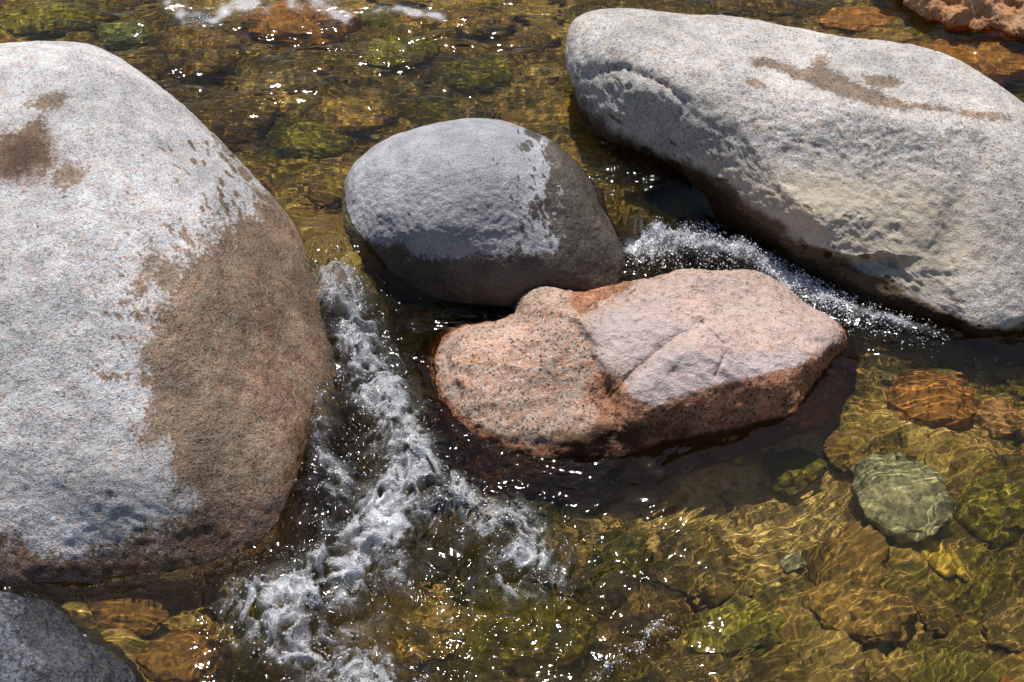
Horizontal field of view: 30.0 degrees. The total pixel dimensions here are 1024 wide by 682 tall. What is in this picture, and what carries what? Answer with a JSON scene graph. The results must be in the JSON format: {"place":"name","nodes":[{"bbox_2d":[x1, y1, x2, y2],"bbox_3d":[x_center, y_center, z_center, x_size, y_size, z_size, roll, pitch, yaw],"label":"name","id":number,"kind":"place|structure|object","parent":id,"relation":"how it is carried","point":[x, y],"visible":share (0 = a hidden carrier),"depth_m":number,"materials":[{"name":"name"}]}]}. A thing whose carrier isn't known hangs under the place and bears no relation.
{"place":"outdoors","nodes":[
{"label":"outdoors","id":0,"kind":"place"},
{"bbox_2d":[0,0,1023,681],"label":"stream water","id":1,"kind":"structure","parent":0,"point":[718,546],"depth_m":5.32,"materials":[{"name":"brown liquid"}]},
{"bbox_2d":[111,129,630,585],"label":"bubbles","id":2,"kind":"object","parent":1,"relation":"on","point":[246,576],"visible":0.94,"depth_m":5.41},
{"bbox_2d":[167,0,681,681],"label":"foam","id":3,"kind":"object","parent":1,"relation":"on","point":[389,462],"visible":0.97,"depth_m":5.16,"materials":[{"name":"white"}]},
{"bbox_2d":[196,216,743,680],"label":"spray","id":4,"kind":"object","parent":1,"relation":"on","point":[414,480],"visible":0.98,"depth_m":5.18,"materials":[{"name":"white liquid"}]},
{"bbox_2d":[344,118,623,307],"bbox_3d":[-0.088,-0.372,6.091,0.909,0.684,0.719,0,43,0],"label":"boulder","id":5,"kind":"object","parent":1,"relation":"in","point":[488,211],"visible":0.77,"depth_m":5.80,"materials":[{"name":"stone"}]},
{"bbox_2d":[434,269,846,457],"bbox_3d":[0.375,0.151,5.750,1.349,0.616,0.924,0,43,0],"label":"boulder","id":6,"kind":"object","parent":1,"relation":"in","point":[623,368],"visible":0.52,"depth_m":5.50,"materials":[{"name":"pink stone"}]},
{"bbox_2d":[626,216,953,348],"bbox_3d":[0.864,-0.226,5.911,1.046,0.122,0.415,15,45,16],"label":"foam","id":7,"kind":"object","parent":1,"relation":"on","point":[804,274],"visible":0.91,"depth_m":5.94,"materials":[{"name":"white"}]},
{"bbox_2d":[36,1,1023,676],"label":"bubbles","id":8,"kind":"object","parent":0,"point":[864,383],"visible":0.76,"depth_m":5.63},
{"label":"stream bed","id":9,"kind":"structure","parent":0,"visible":0},
{"bbox_2d":[0,591,135,681],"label":"rock","id":10,"kind":"object","parent":9,"relation":"on","point":[42,641],"visible":0.87,"depth_m":4.77,"materials":[{"name":"grey stone"}]},
{"bbox_2d":[0,41,336,586],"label":"boulder","id":11,"kind":"object","parent":9,"relation":"on","point":[166,361],"visible":0.78,"depth_m":5.24,"materials":[{"name":"grey stone"}]},
{"bbox_2d":[565,8,1023,335],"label":"boulder","id":12,"kind":"object","parent":9,"relation":"on","point":[890,174],"visible":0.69,"depth_m":5.91,"materials":[{"name":"stone"}]},
{"bbox_2d":[903,0,1023,37],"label":"rock","id":13,"kind":"object","parent":9,"relation":"on","point":[1006,17],"visible":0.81,"depth_m":6.69,"materials":[{"name":"orange stone"}]}
]}

